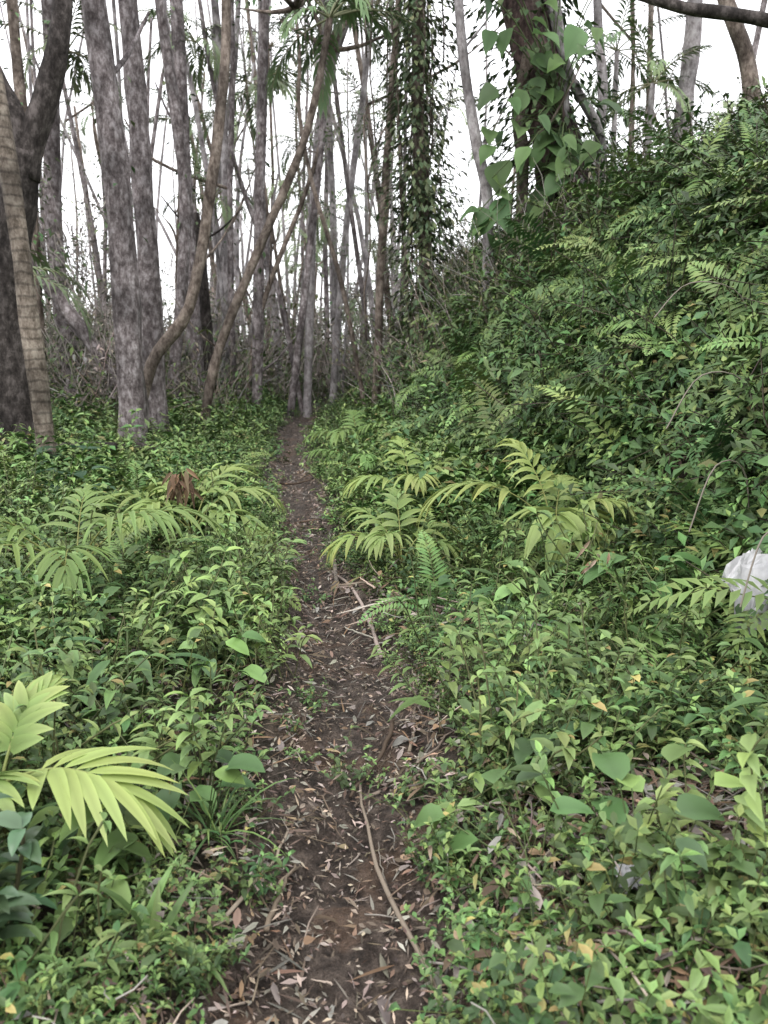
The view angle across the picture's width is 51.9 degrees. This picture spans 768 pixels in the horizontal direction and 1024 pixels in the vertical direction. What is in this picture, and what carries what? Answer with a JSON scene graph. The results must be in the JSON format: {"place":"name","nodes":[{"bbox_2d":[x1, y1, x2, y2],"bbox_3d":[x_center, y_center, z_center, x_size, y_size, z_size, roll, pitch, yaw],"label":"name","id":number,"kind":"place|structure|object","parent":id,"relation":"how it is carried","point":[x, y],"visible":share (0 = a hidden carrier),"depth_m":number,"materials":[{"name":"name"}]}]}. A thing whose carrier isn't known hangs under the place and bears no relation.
{"place":"outdoors","nodes":[
{"label":"outdoors","id":0,"kind":"place"},
{"bbox_2d":[0,220,767,1023],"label":"ground","id":1,"kind":"structure","parent":0,"point":[322,964],"depth_m":2.72,"materials":[{"name":"brown soil"}]},
{"bbox_2d":[0,66,57,466],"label":"ringed palm tree","id":2,"kind":"object","parent":1,"relation":"on","point":[31,338],"visible":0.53,"depth_m":7.28,"materials":[{"name":"brown plant"}]},
{"bbox_2d":[0,792,57,947],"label":"glossy shrub","id":3,"kind":"object","parent":1,"relation":"on","point":[13,901],"visible":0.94,"depth_m":1.93,"materials":[{"name":"green plant"}]},
{"bbox_2d":[0,0,65,385],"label":"slender tree","id":4,"kind":"object","parent":1,"relation":"on","point":[16,52],"visible":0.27,"depth_m":11.04,"materials":[{"name":"grey plant"}]},
{"bbox_2d":[0,0,72,441],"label":"forked tree","id":5,"kind":"object","parent":1,"relation":"on","point":[32,125],"visible":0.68,"depth_m":8.04,"materials":[{"name":"brown plant"}]},
{"bbox_2d":[29,0,88,405],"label":"slender tree","id":6,"kind":"object","parent":1,"relation":"on","point":[52,150],"visible":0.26,"depth_m":12.27,"materials":[{"name":"grey plant"}]},
{"bbox_2d":[33,445,113,466],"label":"broad leaf plant","id":7,"kind":"object","parent":1,"relation":"on","point":[41,450],"visible":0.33,"depth_m":7.39,"materials":[{"name":"plant"}]},
{"bbox_2d":[31,257,117,396],"bbox_3d":[-5.995,-4.938,10.765,3.745,8.080,3.733,6,12,31],"label":"leaning tree","id":8,"kind":"object","parent":1,"relation":"on","point":[71,317],"visible":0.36,"depth_m":11.62,"materials":[{"name":"grey plant"}]},
{"bbox_2d":[36,465,117,497],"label":"broad leaf plant","id":9,"kind":"object","parent":1,"relation":"on","point":[80,473],"visible":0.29,"depth_m":6.58,"materials":[{"name":"plant"}]},
{"bbox_2d":[5,584,154,640],"bbox_3d":[-1.481,0.526,3.917,0.715,0.332,0.700,0,10,0],"label":"broad leaf plant","id":10,"kind":"object","parent":1,"relation":"on","point":[94,612],"visible":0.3,"depth_m":3.81,"materials":[{"name":"plant"}]},
{"bbox_2d":[2,441,157,454],"bbox_3d":[-3.244,-0.679,8.359,1.669,0.192,0.152,-5,11,-25],"label":"fallen log","id":11,"kind":"object","parent":1,"relation":"on","point":[142,444],"visible":0.22,"depth_m":8.46,"materials":[{"name":"brown wood"}]},
{"bbox_2d":[0,671,189,856],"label":"pleated palm seedling","id":12,"kind":"object","parent":1,"relation":"on","point":[71,787],"visible":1,"depth_m":2.28,"materials":[{"name":"green plant"}]},
{"bbox_2d":[0,485,229,607],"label":"palm seedling","id":13,"kind":"object","parent":1,"relation":"on","point":[70,578],"visible":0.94,"depth_m":4.14,"materials":[{"name":"green plant"}]},
{"bbox_2d":[71,0,162,441],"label":"slender tree","id":14,"kind":"object","parent":1,"relation":"on","point":[125,288],"visible":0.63,"depth_m":8.97,"materials":[{"name":"grey plant"}]},
{"bbox_2d":[58,627,210,710],"bbox_3d":[-1.107,0.706,3.367,0.532,0.352,0.781,-9,13,-41],"label":"broad leaf plant","id":15,"kind":"object","parent":1,"relation":"on","point":[98,668],"visible":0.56,"depth_m":3.31,"materials":[{"name":"green plant"}]},
{"bbox_2d":[118,0,169,438],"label":"slender tree","id":16,"kind":"object","parent":1,"relation":"on","point":[140,155],"visible":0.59,"depth_m":9.88,"materials":[{"name":"grey plant"}]},
{"bbox_2d":[150,0,201,404],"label":"slender tree","id":17,"kind":"object","parent":1,"relation":"on","point":[181,173],"visible":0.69,"depth_m":12.30,"materials":[{"name":"grey plant"}]},
{"bbox_2d":[155,0,211,396],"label":"slender tree","id":18,"kind":"object","parent":1,"relation":"on","point":[178,46],"visible":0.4,"depth_m":13.02,"materials":[{"name":"grey plant"}]},
{"bbox_2d":[86,464,287,552],"bbox_3d":[-1.435,0.013,5.807,1.392,0.643,1.374,-7,12,-34],"label":"palm seedling","id":19,"kind":"object","parent":1,"relation":"on","point":[225,498],"visible":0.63,"depth_m":5.74,"materials":[{"name":"green plant"}]},
{"bbox_2d":[161,468,203,509],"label":"dead leaf","id":20,"kind":"object","parent":19,"relation":"on","point":[174,486],"visible":0.98,"depth_m":5.38,"materials":[{"name":"brown plant"}]},
{"bbox_2d":[143,0,241,398],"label":"curved tree","id":21,"kind":"object","parent":1,"relation":"on","point":[169,337],"visible":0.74,"depth_m":9.48,"materials":[{"name":"brown plant"}]},
{"bbox_2d":[161,196,242,397],"bbox_3d":[-3.062,-3.550,14.079,1.645,4.049,0.698,7,12,33],"label":"broken tree","id":22,"kind":"object","parent":1,"relation":"on","point":[205,306],"visible":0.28,"depth_m":14.00,"materials":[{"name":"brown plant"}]},
{"bbox_2d":[146,579,257,617],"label":"broad leaf plant","id":23,"kind":"object","parent":1,"relation":"on","point":[176,584],"visible":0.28,"depth_m":4.10,"materials":[{"name":"plant"}]},
{"bbox_2d":[148,863,293,940],"bbox_3d":[-0.501,1.151,2.285,0.022,0.127,0.741,7,12,33],"label":"fallen stick","id":24,"kind":"object","parent":1,"relation":"on","point":[225,891],"visible":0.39,"depth_m":2.31,"materials":[{"name":"wood"}]},
{"bbox_2d":[173,715,287,752],"bbox_3d":[-0.651,0.895,3.143,0.584,0.065,0.036,-6,12,-30],"label":"fallen stick","id":25,"kind":"object","parent":1,"relation":"on","point":[274,716],"visible":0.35,"depth_m":3.24,"materials":[{"name":"wood"}]},
{"bbox_2d":[207,0,272,389],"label":"slender tree","id":26,"kind":"object","parent":1,"relation":"on","point":[217,39],"visible":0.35,"depth_m":14.06,"materials":[{"name":"grey plant"}]},
{"bbox_2d":[198,0,302,416],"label":"leaning tree","id":27,"kind":"object","parent":1,"relation":"on","point":[267,257],"visible":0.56,"depth_m":14.27,"materials":[{"name":"grey plant"}]},
{"bbox_2d":[223,828,288,920],"bbox_3d":[-0.383,1.127,2.479,0.034,0.036,0.508,3,10,15],"label":"fallen stick","id":28,"kind":"object","parent":1,"relation":"on","point":[234,906],"visible":0.63,"depth_m":2.35,"materials":[{"name":"brown bark"},{"name":"wood"}]},
{"bbox_2d":[234,1,288,390],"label":"slender tree","id":29,"kind":"object","parent":1,"relation":"on","point":[276,334],"visible":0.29,"depth_m":17.35,"materials":[{"name":"grey plant"}]},
{"bbox_2d":[234,0,295,411],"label":"slender tree","id":30,"kind":"object","parent":1,"relation":"on","point":[261,163],"visible":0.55,"depth_m":13.21,"materials":[{"name":"grey plant"}]},
{"bbox_2d":[189,0,365,406],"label":"leaning tree","id":31,"kind":"object","parent":1,"relation":"on","point":[294,5],"visible":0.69,"depth_m":12.78,"materials":[{"name":"grey plant"}]},
{"bbox_2d":[263,862,296,932],"bbox_3d":[-0.320,1.184,2.439,0.030,0.018,0.322,2,10,9],"label":"fallen stick","id":32,"kind":"object","parent":1,"relation":"on","point":[272,913],"visible":0.9,"depth_m":2.39,"materials":[{"name":"wood"}]},
{"bbox_2d":[270,474,321,484],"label":"fallen stick","id":33,"kind":"object","parent":1,"relation":"on","point":[295,483],"visible":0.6,"depth_m":8.45,"materials":[{"name":"wood"}]},
{"bbox_2d":[171,0,427,431],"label":"slender tree","id":34,"kind":"object","parent":1,"relation":"on","point":[319,99],"visible":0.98,"depth_m":10.46,"materials":[{"name":"brown plant"}]},
{"bbox_2d":[286,0,327,418],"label":"slender tree","id":35,"kind":"object","parent":1,"relation":"on","point":[303,305],"visible":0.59,"depth_m":13.45,"materials":[{"name":"grey plant"}]},
{"bbox_2d":[294,516,331,523],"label":"fallen stick","id":36,"kind":"object","parent":1,"relation":"on","point":[309,520],"visible":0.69,"depth_m":6.94,"materials":[{"name":"wood"}]},
{"bbox_2d":[311,979,332,985],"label":"trail twig","id":37,"kind":"object","parent":1,"relation":"on","point":[330,983],"visible":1,"depth_m":2.14,"materials":[{"name":"wood"}]},
{"bbox_2d":[93,412,559,1023],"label":"trail debris","id":38,"kind":"object","parent":1,"relation":"on","point":[323,934],"visible":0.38,"depth_m":2.64,"materials":[{"name":"brown plant"}]},
{"bbox_2d":[303,4,349,417],"bbox_3d":[0.189,-8.145,14.019,2.716,13.141,3.620,7,12,34],"label":"slender tree","id":39,"kind":"object","parent":1,"relation":"on","point":[307,393],"visible":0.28,"depth_m":14.54,"materials":[{"name":"grey plant"}]},
{"bbox_2d":[317,795,344,840],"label":"trail twig","id":40,"kind":"object","parent":1,"relation":"on","point":[330,812],"visible":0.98,"depth_m":2.81,"materials":[{"name":"brown wood"}]},
{"bbox_2d":[294,0,374,397],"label":"slender tree","id":41,"kind":"object","parent":1,"relation":"on","point":[331,183],"visible":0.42,"depth_m":16.21,"materials":[{"name":"grey plant"}]},
{"bbox_2d":[333,539,341,591],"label":"fallen stick","id":42,"kind":"object","parent":1,"relation":"on","point":[335,576],"visible":0.31,"depth_m":5.38,"materials":[{"name":"wood"}]},
{"bbox_2d":[308,0,373,405],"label":"slender tree","id":43,"kind":"object","parent":1,"relation":"on","point":[346,227],"visible":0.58,"depth_m":15.25,"materials":[{"name":"grey plant"}]},
{"bbox_2d":[232,0,449,408],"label":"leaning tree","id":44,"kind":"object","parent":1,"relation":"on","point":[272,275],"visible":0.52,"depth_m":13.27,"materials":[{"name":"grey plant"}]},
{"bbox_2d":[0,297,687,546],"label":"woodland undergrowth","id":45,"kind":"object","parent":1,"relation":"on","point":[448,472],"visible":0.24,"depth_m":7.46,"materials":[{"name":"green plant"}]},
{"bbox_2d":[346,853,360,867],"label":"trail twig","id":46,"kind":"object","parent":1,"relation":"on","point":[358,855],"visible":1,"depth_m":2.64,"materials":[{"name":"beige wood"}]},
{"bbox_2d":[337,581,374,590],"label":"fallen stick","id":47,"kind":"object","parent":1,"relation":"on","point":[363,582],"visible":0.65,"depth_m":4.97,"materials":[{"name":"wood"}]},
{"bbox_2d":[331,570,383,658],"bbox_3d":[-0.172,0.582,4.834,0.049,0.185,1.355,-3,10,-15],"label":"fallen stick","id":48,"kind":"object","parent":1,"relation":"on","point":[375,639],"visible":0.79,"depth_m":4.59,"materials":[{"name":"wood"},{"name":"bark"}]},
{"bbox_2d":[344,626,373,638],"bbox_3d":[-0.146,0.679,4.439,0.226,0.026,0.019,8,13,40],"label":"palm frond debris","id":49,"kind":"object","parent":1,"relation":"on","point":[360,633],"visible":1,"depth_m":4.42,"materials":[{"name":"beige plant"}]},
{"bbox_2d":[345,618,373,625],"bbox_3d":[-0.141,0.630,4.525,0.166,0.059,0.010,1,10,7],"label":"palm frond debris","id":50,"kind":"object","parent":1,"relation":"on","point":[358,622],"visible":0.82,"depth_m":4.53,"materials":[{"name":"beige plant"}]},
{"bbox_2d":[303,409,419,447],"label":"palm seedling","id":51,"kind":"object","parent":1,"relation":"on","point":[334,435],"visible":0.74,"depth_m":8.99,"materials":[{"name":"green plant"}]},
{"bbox_2d":[301,442,425,472],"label":"palm seedling","id":52,"kind":"object","parent":1,"relation":"on","point":[363,459],"visible":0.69,"depth_m":7.74,"materials":[{"name":"green plant"}]},
{"bbox_2d":[337,599,391,613],"bbox_3d":[-0.113,0.557,4.634,0.334,0.089,0.029,-1,10,-5],"label":"palm frond debris","id":53,"kind":"object","parent":1,"relation":"on","point":[362,607],"visible":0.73,"depth_m":4.63,"materials":[{"name":"beige plant"}]},
{"bbox_2d":[349,720,394,797],"bbox_3d":[-0.031,0.971,3.129,0.046,0.103,0.483,3,11,19],"label":"fallen stick","id":54,"kind":"object","parent":1,"relation":"on","point":[386,740],"visible":0.96,"depth_m":3.14,"materials":[{"name":"wood"}]},
{"bbox_2d":[355,422,399,438],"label":"palm seedling","id":55,"kind":"object","parent":1,"relation":"on","point":[368,425],"visible":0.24,"depth_m":9.33,"materials":[{"name":"green plant"}]},
{"bbox_2d":[32,0,724,411],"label":"background foliage","id":56,"kind":"object","parent":1,"relation":"on","point":[104,344],"visible":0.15,"depth_m":15.28,"materials":[{"name":"grey plant"}]},
{"bbox_2d":[359,0,403,407],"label":"slender tree","id":57,"kind":"object","parent":1,"relation":"on","point":[379,295],"visible":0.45,"depth_m":11.93,"materials":[{"name":"brown plant"}]},
{"bbox_2d":[0,380,764,687],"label":"ferns","id":58,"kind":"object","parent":1,"relation":"on","point":[501,604],"visible":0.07,"depth_m":4.47,"materials":[{"name":"green plant"}]},
{"bbox_2d":[378,842,387,885],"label":"trail twig","id":59,"kind":"object","parent":1,"relation":"on","point":[380,864],"visible":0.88,"depth_m":2.59,"materials":[{"name":"wood"}]},
{"bbox_2d":[0,247,767,1023],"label":"herb ground cover","id":60,"kind":"object","parent":1,"relation":"on","point":[730,1003],"visible":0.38,"depth_m":2.33,"materials":[{"name":"green plant"}]},
{"bbox_2d":[614,864,649,893],"bbox_3d":[0.676,1.000,2.155,0.102,0.059,0.070,0,10,0],"label":"paper scrap","id":61,"kind":"object","parent":60,"relation":"on","point":[625,869],"visible":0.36,"depth_m":2.15,"materials":[{"name":"white paper"}]},
{"bbox_2d":[702,657,751,682],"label":"dead leaf","id":62,"kind":"object","parent":60,"relation":"on","point":[732,670],"visible":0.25,"depth_m":3.19,"materials":[{"name":"plant"}]},
{"bbox_2d":[721,548,767,662],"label":"plastic bag","id":63,"kind":"object","parent":60,"relation":"on","point":[738,567],"visible":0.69,"depth_m":3.62,"materials":[{"name":"white plastic"}]},
{"bbox_2d":[0,285,767,991],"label":"tall weeds","id":64,"kind":"object","parent":1,"relation":"on","point":[750,799],"visible":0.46,"depth_m":3.48,"materials":[{"name":"green plant"}]},
{"bbox_2d":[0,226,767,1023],"bbox_3d":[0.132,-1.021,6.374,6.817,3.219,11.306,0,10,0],"label":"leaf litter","id":65,"kind":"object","parent":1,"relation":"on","point":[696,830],"visible":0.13,"depth_m":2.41,"materials":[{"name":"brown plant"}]},
{"bbox_2d":[359,576,375,588],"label":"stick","id":66,"kind":"object","parent":65,"relation":"on","point":[371,585],"visible":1,"depth_m":4.81,"materials":[{"name":"beige plant"}]},
{"bbox_2d":[531,883,591,891],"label":"fallen twig","id":67,"kind":"object","parent":65,"relation":"on","point":[552,885],"visible":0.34,"depth_m":2.23,"materials":[{"name":"brown wood"}]},
{"bbox_2d":[718,806,765,811],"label":"fallen twig","id":68,"kind":"object","parent":65,"relation":"on","point":[723,809],"visible":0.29,"depth_m":2.44,"materials":[{"name":"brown wood"}]},
{"bbox_2d":[0,264,767,943],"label":"broad leaf seedlings","id":69,"kind":"object","parent":1,"relation":"on","point":[616,768],"visible":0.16,"depth_m":2.48,"materials":[{"name":"green plant"}]},
{"bbox_2d":[0,0,767,400],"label":"distant tree mass","id":70,"kind":"object","parent":1,"relation":"on","point":[234,240],"visible":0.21,"depth_m":18.72,"materials":[{"name":"grey plant"}]},
{"bbox_2d":[0,0,740,343],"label":"palm crown mass","id":71,"kind":"object","parent":70,"relation":"attached to","point":[282,84],"visible":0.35,"depth_m":15.41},
{"bbox_2d":[0,389,767,999],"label":"strap leaf plants","id":72,"kind":"object","parent":1,"relation":"on","point":[154,907],"visible":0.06,"depth_m":2.53,"materials":[{"name":"green plant"}]},
{"bbox_2d":[318,487,463,567],"bbox_3d":[0.071,0.161,5.323,0.986,0.553,0.936,0,10,0],"label":"palm seedling","id":73,"kind":"object","parent":1,"relation":"on","point":[375,542],"visible":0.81,"depth_m":5.30,"materials":[{"name":"green plant"}]},
{"bbox_2d":[381,858,414,871],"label":"trail twig","id":74,"kind":"object","parent":1,"relation":"on","point":[394,863],"visible":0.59,"depth_m":2.59,"materials":[{"name":"wood"}]},
{"bbox_2d":[359,784,440,999],"bbox_3d":[0.011,1.155,2.502,0.054,0.084,1.024,-2,10,-14],"label":"fallen stick","id":75,"kind":"object","parent":1,"relation":"on","point":[393,904],"visible":0.81,"depth_m":2.45,"materials":[{"name":"wood"},{"name":"bark"}]},
{"bbox_2d":[35,64,767,425],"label":"thicket","id":76,"kind":"object","parent":1,"relation":"on","point":[187,384],"visible":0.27,"depth_m":11.79,"materials":[{"name":"green plant"}]},
{"bbox_2d":[354,728,455,806],"bbox_3d":[0.098,0.964,3.016,0.510,0.181,0.026,-7,12,-35],"label":"fallen stick","id":77,"kind":"object","parent":1,"relation":"on","point":[418,762],"visible":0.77,"depth_m":3.03,"materials":[{"name":"wood"}]},
{"bbox_2d":[341,436,471,500],"bbox_3d":[0.192,-0.241,6.486,0.912,0.704,0.990,6,12,32],"label":"palm seedling","id":78,"kind":"object","parent":1,"relation":"on","point":[416,482],"visible":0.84,"depth_m":6.40,"materials":[{"name":"green plant"}]},
{"bbox_2d":[408,668,415,751],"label":"fallen stick","id":79,"kind":"object","parent":1,"relation":"on","point":[410,745],"visible":0.48,"depth_m":3.30,"materials":[{"name":"wood"}]},
{"bbox_2d":[361,0,476,377],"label":"vine covered tree","id":80,"kind":"object","parent":1,"relation":"on","point":[421,195],"visible":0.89,"depth_m":11.19,"materials":[{"name":"green plant"}]},
{"bbox_2d":[289,748,549,879],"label":"bark chips","id":81,"kind":"object","parent":1,"relation":"on","point":[343,845],"visible":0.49,"depth_m":2.69,"materials":[{"name":"brown plant"}]},
{"bbox_2d":[432,604,455,610],"bbox_3d":[0.319,0.546,4.554,0.213,0.014,0.022,7,12,34],"label":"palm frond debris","id":82,"kind":"object","parent":1,"relation":"on","point":[443,607],"visible":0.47,"depth_m":4.54,"materials":[{"name":"brown plant"}]},
{"bbox_2d":[388,684,538,739],"bbox_3d":[0.315,0.798,3.139,0.612,0.231,0.538,5,11,25],"label":"broad leaf plant","id":83,"kind":"object","parent":1,"relation":"on","point":[419,700],"visible":0.51,"depth_m":3.07,"materials":[{"name":"plant"}]},
{"bbox_2d":[454,0,497,295],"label":"slender tree","id":84,"kind":"object","parent":1,"relation":"on","point":[473,123],"visible":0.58,"depth_m":9.84,"materials":[{"name":"grey plant"}]},
{"bbox_2d":[462,783,534,813],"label":"fallen twig","id":85,"kind":"object","parent":1,"relation":"on","point":[506,794],"visible":0.32,"depth_m":2.66,"materials":[{"name":"wood"}]},
{"bbox_2d":[450,560,580,606],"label":"broad leaf plant","id":86,"kind":"object","parent":1,"relation":"on","point":[542,583],"visible":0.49,"depth_m":4.36,"materials":[{"name":"plant"}]},
{"bbox_2d":[416,438,637,579],"bbox_3d":[0.924,-0.004,4.930,1.240,0.840,1.107,-4,11,-20],"label":"palm seedling","id":87,"kind":"object","parent":1,"relation":"on","point":[571,518],"visible":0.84,"depth_m":4.84,"materials":[{"name":"green plant"}]},
{"bbox_2d":[442,0,635,258],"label":"climber clad tree","id":88,"kind":"object","parent":1,"relation":"on","point":[551,40],"visible":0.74,"depth_m":9.75,"materials":[{"name":"green plant"}]},
{"bbox_2d":[506,0,585,256],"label":"slender tree","id":89,"kind":"object","parent":1,"relation":"on","point":[525,65],"visible":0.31,"depth_m":10.02,"materials":[{"name":"grey plant"}]},
{"bbox_2d":[342,95,767,661],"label":"bank ferns","id":90,"kind":"object","parent":1,"relation":"on","point":[720,583],"visible":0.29,"depth_m":6.21,"materials":[{"name":"green plant"}]},
{"bbox_2d":[352,75,767,662],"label":"bank bushes","id":91,"kind":"object","parent":1,"relation":"on","point":[625,305],"visible":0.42,"depth_m":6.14,"materials":[{"name":"green plant"}]},
{"bbox_2d":[588,0,607,178],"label":"slender tree","id":92,"kind":"object","parent":1,"relation":"on","point":[598,20],"visible":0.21,"depth_m":12.72,"materials":[{"name":"grey plant"}]},
{"bbox_2d":[526,641,695,702],"bbox_3d":[0.968,0.745,3.244,0.591,0.317,0.697,-6,11,-29],"label":"broad leaf plant","id":93,"kind":"object","parent":1,"relation":"on","point":[621,674],"visible":0.39,"depth_m":3.18,"materials":[{"name":"green plant"}]},
{"bbox_2d":[571,0,685,165],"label":"palm tree","id":94,"kind":"object","parent":1,"relation":"on","point":[617,62],"visible":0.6,"depth_m":14.76,"materials":[{"name":"green plant"}]},
{"bbox_2d":[583,552,709,615],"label":"broad leaf plant","id":95,"kind":"object","parent":1,"relation":"on","point":[594,571],"visible":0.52,"depth_m":3.99,"materials":[{"name":"green plant"}]},
{"bbox_2d":[576,541,609,573],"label":"dead leaf","id":96,"kind":"object","parent":95,"relation":"on","point":[592,563],"visible":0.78,"depth_m":3.97,"materials":[{"name":"plant"}]},
{"bbox_2d":[590,17,715,157],"bbox_3d":[4.543,-6.286,13.141,1.989,2.998,2.290,0,10,0],"label":"palm tree","id":97,"kind":"object","parent":1,"relation":"on","point":[664,80],"visible":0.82,"depth_m":12.85,"materials":[{"name":"green plant"}]},
{"bbox_2d":[672,0,702,139],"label":"slender tree","id":98,"kind":"object","parent":1,"relation":"on","point":[692,38],"visible":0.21,"depth_m":12.86,"materials":[{"name":"grey plant"}]},
{"bbox_2d":[634,613,767,675],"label":"broad leaf plant","id":99,"kind":"object","parent":1,"relation":"on","point":[757,643],"visible":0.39,"depth_m":3.44,"materials":[{"name":"plant"}]},
{"bbox_2d":[638,0,767,28],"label":"bent branch tree","id":100,"kind":"object","parent":1,"relation":"on","point":[729,13],"visible":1,"depth_m":7.26,"materials":[{"name":"brown plant"}]},
{"bbox_2d":[654,281,767,606],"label":"dry stems","id":101,"kind":"object","parent":1,"relation":"on","point":[763,536],"visible":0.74,"depth_m":4.19,"materials":[{"name":"green plant"}]},
{"bbox_2d":[703,685,767,714],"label":"broad leaf plant","id":102,"kind":"object","parent":1,"relation":"on","point":[744,700],"visible":0.89,"depth_m":2.62,"materials":[{"name":"plant"}]},
{"bbox_2d":[717,0,760,105],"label":"slender tree","id":103,"kind":"object","parent":1,"relation":"on","point":[743,47],"visible":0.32,"depth_m":11.89,"materials":[{"name":"brown plant"}]},
{"bbox_2d":[0,0,767,369],"label":"sky","id":104,"kind":"structure","parent":0,"point":[711,68],"materials":[{"name":"white"}]}
]}

